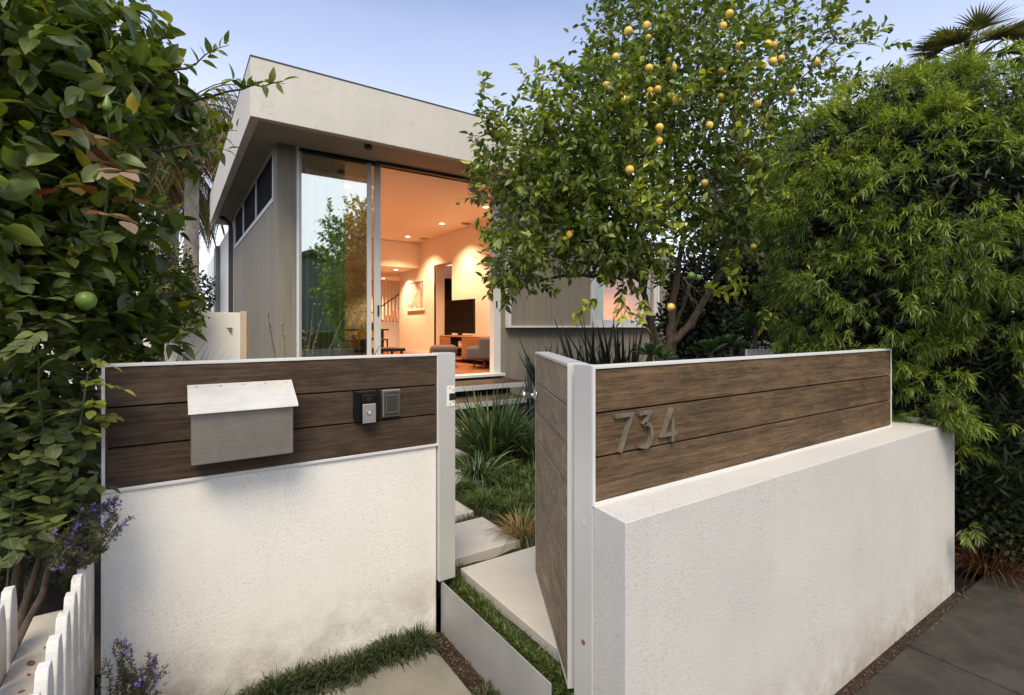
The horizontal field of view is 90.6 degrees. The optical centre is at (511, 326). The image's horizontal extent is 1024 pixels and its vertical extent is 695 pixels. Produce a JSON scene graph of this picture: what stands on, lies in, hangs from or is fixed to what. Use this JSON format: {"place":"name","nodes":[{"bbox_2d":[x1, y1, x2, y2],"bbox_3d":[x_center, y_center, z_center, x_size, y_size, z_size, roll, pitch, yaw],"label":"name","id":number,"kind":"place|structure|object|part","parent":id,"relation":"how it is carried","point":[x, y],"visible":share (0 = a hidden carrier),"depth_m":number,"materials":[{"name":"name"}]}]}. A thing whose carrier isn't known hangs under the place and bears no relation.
{"place":"outdoors","nodes":[
{"label":"outdoors","id":0,"kind":"place"},
{"bbox_2d":[24,333,1001,694],"bbox_3d":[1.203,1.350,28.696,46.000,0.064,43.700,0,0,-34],"label":"garden ground","id":1,"kind":"structure","parent":0,"point":[54,601],"depth_m":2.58,"materials":[{"name":"soil"}]},
{"bbox_2d":[18,637,48,692],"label":"leaf litter","id":2,"kind":"object","parent":1,"relation":"on","point":[31,663],"visible":0.53,"depth_m":1.44,"materials":[{"name":"brown plant"}]},
{"bbox_2d":[0,561,93,694],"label":"picket fence","id":3,"kind":"object","parent":1,"relation":"on","point":[64,662],"visible":0.93,"depth_m":1.45,"materials":[{"name":"white wood"}]},
{"bbox_2d":[0,362,100,648],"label":"dark shrub","id":4,"kind":"object","parent":1,"relation":"on","point":[25,616],"visible":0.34,"depth_m":1.92,"materials":[{"name":"green plant"}]},
{"bbox_2d":[0,347,100,610],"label":"hedge","id":5,"kind":"object","parent":1,"relation":"on","point":[64,584],"visible":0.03,"depth_m":2.41,"materials":[{"name":"green plant"}]},
{"bbox_2d":[0,94,152,586],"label":"rose bush","id":6,"kind":"object","parent":1,"relation":"on","point":[70,432],"visible":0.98,"depth_m":1.64,"materials":[{"name":"green plant"}]},
{"bbox_2d":[48,488,134,573],"bbox_3d":[-1.369,0.652,1.634,0.148,0.251,0.286,0,0,-8],"label":"rosemary","id":7,"kind":"object","parent":1,"relation":"on","point":[83,552],"visible":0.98,"depth_m":1.64,"materials":[{"name":"green plant"}]},
{"bbox_2d":[93,637,170,694],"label":"rosemary","id":8,"kind":"object","parent":1,"relation":"on","point":[139,684],"visible":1,"depth_m":1.68,"materials":[{"name":"green plant"}]},
{"bbox_2d":[44,336,233,454],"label":"ornamental grass","id":9,"kind":"object","parent":1,"relation":"on","point":[97,410],"depth_m":3.25,"materials":[{"name":"green plant"}]},
{"bbox_2d":[40,311,246,396],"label":"side gate","id":10,"kind":"structure","parent":1,"relation":"on","point":[228,330],"depth_m":9.46,"materials":[{"name":"paint"}]},
{"bbox_2d":[0,0,298,406],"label":"citrus tree","id":11,"kind":"object","parent":1,"relation":"on","point":[62,62],"visible":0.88,"depth_m":1.98,"materials":[{"name":"green plant"}]},
{"bbox_2d":[133,234,209,361],"bbox_3d":[-5.826,-0.216,8.457,1.378,2.905,1.497,0,0,-34],"label":"clipped bush","id":12,"kind":"object","parent":1,"relation":"on","point":[186,263],"visible":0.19,"depth_m":8.45,"materials":[{"name":"green plant"}]},
{"bbox_2d":[132,141,224,295],"bbox_3d":[-9.702,-2.043,14.509,4.037,7.087,3.899,0,0,-34],"label":"palm tree","id":13,"kind":"object","parent":1,"relation":"on","point":[207,228],"visible":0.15,"depth_m":14.40,"materials":[{"name":"green plant"}]},
{"bbox_2d":[133,84,239,311],"bbox_3d":[-8.222,-2.468,13.204,4.304,7.938,4.153,0,0,-34],"label":"palm tree","id":14,"kind":"object","parent":1,"relation":"on","point":[191,193],"visible":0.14,"depth_m":12.86,"materials":[{"name":"green plant"}]},
{"bbox_2d":[199,273,215,311],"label":"thin shrub","id":15,"kind":"object","parent":1,"relation":"on","point":[209,299],"visible":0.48,"depth_m":14.99,"materials":[{"name":"green plant"}]},
{"bbox_2d":[101,446,435,694],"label":"stucco wall","id":16,"kind":"structure","parent":1,"relation":"on","point":[234,584],"depth_m":2.11,"materials":[{"name":"white paint"}]},
{"bbox_2d":[101,353,437,493],"bbox_3d":[-0.928,0.366,2.192,1.318,0.463,0.050,0,0,-34],"label":"fence panel","id":17,"kind":"object","parent":16,"relation":"on","point":[145,443],"visible":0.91,"depth_m":2.12,"materials":[{"name":"brown wood"}]},
{"bbox_2d":[187,380,297,465],"bbox_3d":[-1.053,0.368,1.993,0.374,0.284,0.141,0,0,-34],"label":"mailbox","id":18,"kind":"object","parent":17,"relation":"attached to","point":[236,421],"visible":1,"depth_m":1.95,"materials":[{"name":"metal"}]},
{"bbox_2d":[353,390,379,423],"bbox_3d":[-0.658,0.366,2.313,0.119,0.144,0.056,0,0,-34],"label":"doorbell","id":19,"kind":"object","parent":17,"relation":"attached to","point":[366,407],"visible":1,"depth_m":2.29,"materials":[{"name":"black plastic"}]},
{"bbox_2d":[382,389,399,416],"bbox_3d":[-0.569,0.361,2.391,0.088,0.128,0.027,0,0,-34],"label":"intercom","id":20,"kind":"object","parent":17,"relation":"attached to","point":[390,402],"visible":1,"depth_m":2.38,"materials":[{"name":"metal"}]},
{"bbox_2d":[434,352,455,581],"bbox_3d":[-0.349,0.704,2.588,0.091,1.140,0.094,0,0,-34],"label":"gate post","id":21,"kind":"object","parent":16,"relation":"attached to","point":[445,508],"visible":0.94,"depth_m":2.55,"materials":[{"name":"metal"}]},
{"bbox_2d":[281,323,305,357],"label":"pencil plant","id":22,"kind":"object","parent":1,"relation":"on","point":[287,340],"visible":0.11,"depth_m":4.50,"materials":[{"name":"plant"}]},
{"bbox_2d":[266,304,348,357],"bbox_3d":[-1.774,0.566,4.644,0.786,1.576,0.974,0,0,32],"label":"pencil plant","id":23,"kind":"object","parent":1,"relation":"on","point":[304,338],"visible":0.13,"depth_m":4.45,"materials":[{"name":"plant"}]},
{"bbox_2d":[303,340,381,355],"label":"pencil plant","id":24,"kind":"object","parent":1,"relation":"on","point":[339,347],"visible":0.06,"depth_m":4.36,"materials":[{"name":"green plant"}]},
{"bbox_2d":[297,632,496,694],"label":"entry bed","id":25,"kind":"object","parent":1,"relation":"on","point":[474,675],"visible":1,"depth_m":2.29,"materials":[{"name":"soil"}]},
{"bbox_2d":[224,620,502,694],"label":"mondo grass","id":26,"kind":"structure","parent":25,"relation":"on","point":[342,671],"depth_m":2.17,"materials":[{"name":"green plant"}]},
{"bbox_2d":[298,646,471,694],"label":"paving slab","id":27,"kind":"structure","parent":25,"relation":"on","point":[433,674],"depth_m":2.14,"materials":[{"name":"concrete"}]},
{"bbox_2d":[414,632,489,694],"bbox_3d":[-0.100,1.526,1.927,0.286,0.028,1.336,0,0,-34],"label":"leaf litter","id":28,"kind":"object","parent":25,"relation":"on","point":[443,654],"visible":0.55,"depth_m":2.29,"materials":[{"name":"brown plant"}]},
{"bbox_2d":[441,581,550,694],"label":"edging plate","id":29,"kind":"object","parent":25,"relation":"on","point":[489,652],"visible":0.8,"depth_m":2.18,"materials":[{"name":"grey metal"}]},
{"bbox_2d":[207,54,677,398],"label":"modern house","id":30,"kind":"structure","parent":1,"relation":"on","point":[399,156],"depth_m":8.94,"materials":[{"name":"beige paint"}]},
{"bbox_2d":[234,148,273,248],"bbox_3d":[-4.839,-2.149,9.399,0.072,0.753,5.320,0,0,-34],"label":"clerestory window","id":31,"kind":"structure","parent":30,"relation":"in","point":[260,195],"depth_m":8.65,"materials":[{"name":"black glass"}]},
{"bbox_2d":[302,157,344,360],"bbox_3d":[-2.875,-0.838,7.612,0.724,3.304,0.123,0,0,-34],"label":"glass door panel","id":32,"kind":"object","parent":30,"relation":"attached to","point":[327,239],"visible":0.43,"depth_m":7.65,"materials":[{"name":"clear glass"}]},
{"bbox_2d":[299,151,371,360],"bbox_3d":[-2.604,-0.836,7.502,1.057,3.317,0.040,0,0,-34],"label":"door panel","id":33,"kind":"structure","parent":30,"relation":"in","point":[369,166],"depth_m":7.75,"materials":[{"name":"white metal"}]},
{"bbox_2d":[305,153,380,356],"bbox_3d":[-2.516,-0.836,7.611,1.110,3.317,0.048,0,0,-34],"label":"door panel","id":34,"kind":"structure","parent":30,"relation":"in","point":[377,169],"depth_m":7.86,"materials":[{"name":"white metal"}]},
{"bbox_2d":[345,329,388,353],"bbox_3d":[-4.782,0.449,15.279,1.900,0.750,0.900,0,0,-34],"label":"dining table","id":35,"kind":"object","parent":30,"relation":"on","point":[382,333],"visible":0.3,"depth_m":15.37,"materials":[{"name":"brown wood"}]},
{"bbox_2d":[345,347,404,355],"bbox_3d":[-2.576,0.615,9.413,1.020,0.419,0.600,0,0,-34],"label":"coffee table","id":36,"kind":"object","parent":30,"relation":"on","point":[352,351],"visible":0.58,"depth_m":9.28,"materials":[{"name":"brown wood"}]},
{"bbox_2d":[354,329,373,348],"bbox_3d":[-2.682,0.208,9.284,0.393,0.391,0.401,0,0,-34],"label":"flower vase","id":37,"kind":"object","parent":36,"relation":"on","point":[362,342],"visible":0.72,"depth_m":9.20,"materials":[{"name":"yellow plant"}]},
{"bbox_2d":[372,323,387,354],"bbox_3d":[-3.821,0.364,14.540,0.431,0.921,0.402,0,0,-34],"label":"dining chair","id":38,"kind":"object","parent":30,"relation":"on","point":[381,339],"visible":0.31,"depth_m":14.47,"materials":[{"name":"brown wood"}]},
{"bbox_2d":[406,279,424,310],"bbox_3d":[-2.949,-0.940,15.469,0.044,0.920,1.330,0,0,-34],"label":"framed picture","id":39,"kind":"object","parent":30,"relation":"attached to","point":[415,295],"visible":1,"depth_m":15.47,"materials":[{"name":"beige paper"}]},
{"bbox_2d":[429,345,456,366],"bbox_3d":[-1.406,0.606,10.400,0.560,0.444,0.528,0,0,-8],"label":"ottoman","id":40,"kind":"object","parent":30,"relation":"on","point":[443,348],"visible":0.58,"depth_m":10.17,"materials":[{"name":"grey fabric"}]},
{"bbox_2d":[444,278,451,334],"bbox_3d":[-1.571,-0.273,14.677,0.840,2.194,0.040,0,0,-34],"label":"passage door","id":41,"kind":"structure","parent":30,"relation":"in","point":[447,282],"depth_m":14.46,"materials":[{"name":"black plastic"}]},
{"bbox_2d":[440,335,489,364],"bbox_3d":[-0.893,0.519,11.718,0.695,0.609,2.150,0,0,-34],"label":"media cabinet","id":42,"kind":"object","parent":30,"relation":"on","point":[468,341],"visible":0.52,"depth_m":11.62,"materials":[{"name":"brown wood"}]},
{"bbox_3d":[-1.600,0.472,12.165,0.020,0.435,0.540,0,0,-34],"label":"cabinet door","id":43,"kind":"part","parent":42,"relation":"part of","materials":[{"name":"brown wood"}]},
{"bbox_2d":[446,299,474,335],"bbox_3d":[-1.246,-0.212,12.149,0.280,0.855,1.240,0,0,-38],"label":"television","id":44,"kind":"object","parent":42,"relation":"on","point":[460,317],"visible":0.98,"depth_m":12.07,"materials":[{"name":"black plastic"}]},
{"bbox_3d":[-0.864,0.472,11.069,0.020,0.435,0.960,0,0,-34],"label":"cabinet door","id":45,"kind":"part","parent":42,"relation":"part of","materials":[{"name":"brown wood"}]},
{"bbox_2d":[466,337,489,368],"bbox_3d":[-0.471,0.525,10.239,0.860,0.602,0.880,0,0,-2],"label":"armchair","id":46,"kind":"object","parent":30,"relation":"on","point":[481,351],"visible":0.52,"depth_m":9.81,"materials":[{"name":"grey fabric"}]},
{"bbox_2d":[594,267,602,319],"bbox_3d":[1.661,-0.510,10.634,0.624,2.180,0.124,0,0,-34],"label":"curtain","id":47,"kind":"object","parent":30,"relation":"hanging from","point":[598,310],"visible":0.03,"depth_m":10.72,"materials":[{"name":"white fabric"}]},
{"bbox_2d":[590,245,656,325],"bbox_3d":[2.357,-0.818,10.672,1.955,1.605,0.110,0,0,-34],"label":"window","id":48,"kind":"structure","parent":30,"relation":"in","point":[654,291],"depth_m":10.54,"materials":[{"name":"glass"}]},
{"bbox_2d":[455,448,470,457],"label":"paving slab","id":49,"kind":"structure","parent":1,"relation":"on","point":[460,452],"depth_m":5.21,"materials":[{"name":"grey concrete"}]},
{"bbox_2d":[455,500,473,521],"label":"paving slab","id":50,"kind":"structure","parent":1,"relation":"on","point":[460,509],"depth_m":3.56,"materials":[{"name":"grey concrete"}]},
{"bbox_2d":[455,466,495,485],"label":"paving slab","id":51,"kind":"structure","parent":1,"relation":"on","point":[457,474],"depth_m":4.38,"materials":[{"name":"grey concrete"}]},
{"bbox_2d":[455,517,519,566],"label":"paving slab","id":52,"kind":"structure","parent":1,"relation":"on","point":[473,544],"depth_m":3.06,"materials":[{"name":"grey concrete"}]},
{"bbox_2d":[455,448,524,494],"bbox_3d":[-0.252,1.239,4.367,0.835,0.422,0.838,0,0,-7],"label":"strap leaf plant","id":53,"kind":"object","parent":1,"relation":"on","point":[478,473],"visible":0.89,"depth_m":4.30,"materials":[{"name":"green plant"}]},
{"bbox_2d":[455,377,526,405],"bbox_3d":[-1.120,1.153,7.891,2.940,0.494,0.750,0,0,-34],"label":"deck step","id":54,"kind":"object","parent":1,"relation":"on","point":[489,385],"visible":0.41,"depth_m":8.15,"materials":[{"name":"grey concrete"}]},
{"bbox_2d":[455,392,526,417],"bbox_3d":[-1.038,1.240,7.374,2.700,0.320,0.800,0,0,-34],"label":"deck step","id":55,"kind":"object","parent":1,"relation":"on","point":[460,398],"visible":0.29,"depth_m":7.60,"materials":[{"name":"grey concrete"}]},
{"bbox_2d":[455,409,534,576],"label":"mondo grass","id":56,"kind":"structure","parent":1,"relation":"on","point":[524,494],"depth_m":3.94,"materials":[{"name":"green plant"}]},
{"bbox_2d":[455,376,534,464],"bbox_3d":[-0.084,0.879,4.984,1.630,0.849,1.873,0,0,-34],"label":"strap leaf plant","id":57,"kind":"object","parent":1,"relation":"on","point":[500,435],"visible":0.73,"depth_m":4.86,"materials":[{"name":"green plant"}]},
{"bbox_2d":[438,571,573,694],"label":"mondo grass","id":58,"kind":"structure","parent":1,"relation":"on","point":[543,664],"depth_m":2.17,"materials":[{"name":"green plant"}]},
{"bbox_2d":[478,502,534,553],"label":"grass tuft","id":59,"kind":"object","parent":1,"relation":"on","point":[511,525],"visible":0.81,"depth_m":3.14,"materials":[{"name":"beige plant"}]},
{"bbox_2d":[461,546,559,662],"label":"paving slab","id":60,"kind":"structure","parent":1,"relation":"on","point":[507,584],"depth_m":2.51,"materials":[{"name":"grey concrete"}]},
{"bbox_2d":[524,339,563,417],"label":"sword plant","id":61,"kind":"object","parent":1,"relation":"on","point":[529,387],"visible":0.3,"depth_m":7.58,"materials":[{"name":"green plant"}]},
{"bbox_2d":[518,336,613,386],"bbox_3d":[0.755,0.713,7.215,1.399,1.289,1.156,0,0,2],"label":"sword plant","id":62,"kind":"object","parent":1,"relation":"on","point":[531,368],"visible":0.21,"depth_m":7.34,"materials":[{"name":"green plant"}]},
{"bbox_2d":[574,364,593,694],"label":"gate post","id":63,"kind":"object","parent":1,"relation":"on","point":[583,596],"visible":0.99,"depth_m":1.76,"materials":[{"name":"metal"}]},
{"bbox_2d":[522,352,587,688],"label":"garden gate","id":64,"kind":"structure","parent":63,"relation":"attached to","point":[552,394],"depth_m":2.06,"materials":[{"name":"wood"}]},
{"bbox_2d":[542,314,643,364],"bbox_3d":[1.165,0.568,6.929,1.369,1.582,1.441,0,0,26],"label":"sword plant","id":65,"kind":"object","parent":1,"relation":"on","point":[592,355],"visible":0.24,"depth_m":6.93,"materials":[{"name":"green plant"}]},
{"bbox_2d":[563,316,686,364],"bbox_3d":[1.524,0.567,6.920,1.585,1.588,1.599,0,0,12],"label":"sword plant","id":66,"kind":"object","parent":1,"relation":"on","point":[604,358],"visible":0.24,"depth_m":6.67,"materials":[{"name":"green plant"}]},
{"bbox_2d":[632,342,668,361],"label":"succulent","id":67,"kind":"object","parent":1,"relation":"on","point":[650,348],"visible":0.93,"depth_m":4.88,"materials":[{"name":"green plant"}]},
{"bbox_2d":[653,350,677,360],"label":"succulent","id":68,"kind":"object","parent":1,"relation":"on","point":[663,354],"visible":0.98,"depth_m":4.68,"materials":[{"name":"green plant"}]},
{"bbox_2d":[456,0,912,360],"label":"lemon tree","id":69,"kind":"object","parent":1,"relation":"on","point":[594,185],"visible":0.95,"depth_m":5.32,"materials":[{"name":"green plant"}]},
{"bbox_2d":[690,339,728,357],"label":"succulent","id":70,"kind":"object","parent":1,"relation":"on","point":[709,345],"visible":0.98,"depth_m":4.96,"materials":[{"name":"green plant"}]},
{"bbox_2d":[642,169,820,359],"bbox_3d":[4.121,-0.757,8.239,4.006,4.202,2.235,0,0,8],"label":"boundary hedge","id":71,"kind":"object","parent":1,"relation":"on","point":[717,314],"visible":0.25,"depth_m":7.79,"materials":[{"name":"green plant"}]},
{"bbox_2d":[714,334,751,356],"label":"succulent","id":72,"kind":"object","parent":1,"relation":"on","point":[731,340],"visible":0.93,"depth_m":5.58,"materials":[{"name":"green plant"}]},
{"bbox_2d":[725,312,776,348],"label":"succulent","id":73,"kind":"object","parent":1,"relation":"on","point":[749,319],"visible":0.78,"depth_m":5.95,"materials":[{"name":"green plant"}]},
{"bbox_2d":[674,106,843,337],"bbox_3d":[7.551,-2.643,14.519,6.642,7.896,3.759,0,0,-22],"label":"background tree","id":74,"kind":"object","parent":1,"relation":"on","point":[750,168],"visible":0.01,"depth_m":14.50,"materials":[{"name":"green plant"}]},
{"bbox_2d":[594,416,954,694],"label":"stucco wall","id":75,"kind":"structure","parent":1,"relation":"on","point":[827,569],"depth_m":2.08,"materials":[{"name":"white paint"}]},
{"bbox_2d":[592,348,891,506],"bbox_3d":[1.281,0.374,2.424,2.455,0.478,0.050,0,0,-34],"label":"fence panel","id":76,"kind":"object","parent":75,"relation":"on","point":[730,413],"visible":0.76,"depth_m":2.15,"materials":[{"name":"brown wood"}]},
{"bbox_2d":[613,412,634,452],"bbox_3d":[0.397,0.376,1.794,0.092,0.137,0.014,0,0,-34],"label":"house number","id":77,"kind":"object","parent":76,"relation":"attached to","point":[629,415],"visible":1,"depth_m":1.79,"materials":[{"name":"silver metal"}]},
{"bbox_2d":[637,410,653,448],"bbox_3d":[0.489,0.378,1.856,0.073,0.137,0.014,0,0,-34],"label":"house number","id":78,"kind":"object","parent":76,"relation":"attached to","point":[647,424],"visible":1,"depth_m":1.85,"materials":[{"name":"silver metal"}]},
{"bbox_2d":[659,407,676,441],"bbox_3d":[0.593,0.373,1.926,0.092,0.133,0.015,0,0,-34],"label":"house number","id":79,"kind":"object","parent":76,"relation":"attached to","point":[671,433],"visible":1,"depth_m":1.93,"materials":[{"name":"silver metal"}]},
{"bbox_2d":[749,35,1023,553],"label":"weeping shrub","id":80,"kind":"object","parent":1,"relation":"on","point":[920,281],"visible":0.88,"depth_m":3.28,"materials":[{"name":"green plant"}]},
{"bbox_2d":[904,0,1023,94],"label":"fan palm","id":81,"kind":"object","parent":1,"relation":"on","point":[938,42],"visible":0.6,"depth_m":12.50,"materials":[{"name":"green plant"}]},
{"bbox_2d":[955,432,1023,574],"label":"dark undergrowth","id":82,"kind":"object","parent":1,"relation":"on","point":[1005,516],"visible":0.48,"depth_m":3.57,"materials":[{"name":"green plant"}]},
{"bbox_2d":[955,516,1023,601],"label":"dry grass tuft","id":83,"kind":"object","parent":1,"relation":"on","point":[968,561],"visible":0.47,"depth_m":3.47,"materials":[{"name":"brown plant"}]},
{"bbox_2d":[112,0,1023,311],"label":"sky","id":84,"kind":"structure","parent":0,"point":[432,51],"materials":[{"name":"blue"}]},
{"bbox_2d":[745,349,771,355],"bbox_3d":[2.238,0.784,4.759,0.236,1.152,0.342,0,0,0],"label":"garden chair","id":85,"kind":"object","parent":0,"point":[751,352],"visible":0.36,"depth_m":4.59,"materials":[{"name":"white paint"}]},
{"bbox_2d":[854,565,1023,694],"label":"pavement","id":86,"kind":"structure","parent":0,"point":[977,656],"depth_m":2.66,"materials":[{"name":"concrete"}]},
{"bbox_2d":[839,585,1013,694],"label":"leaf litter","id":87,"kind":"object","parent":86,"relation":"on","point":[843,691],"visible":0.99,"depth_m":2.66,"materials":[{"name":"brown plant"}]},
{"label":"pavement bed","id":88,"kind":"structure","parent":0,"visible":0},
{"bbox_2d":[834,592,962,694],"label":"gravel strip","id":89,"kind":"object","parent":88,"relation":"on","point":[921,624],"visible":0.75,"depth_m":2.68,"materials":[{"name":"gravel"}]}
]}

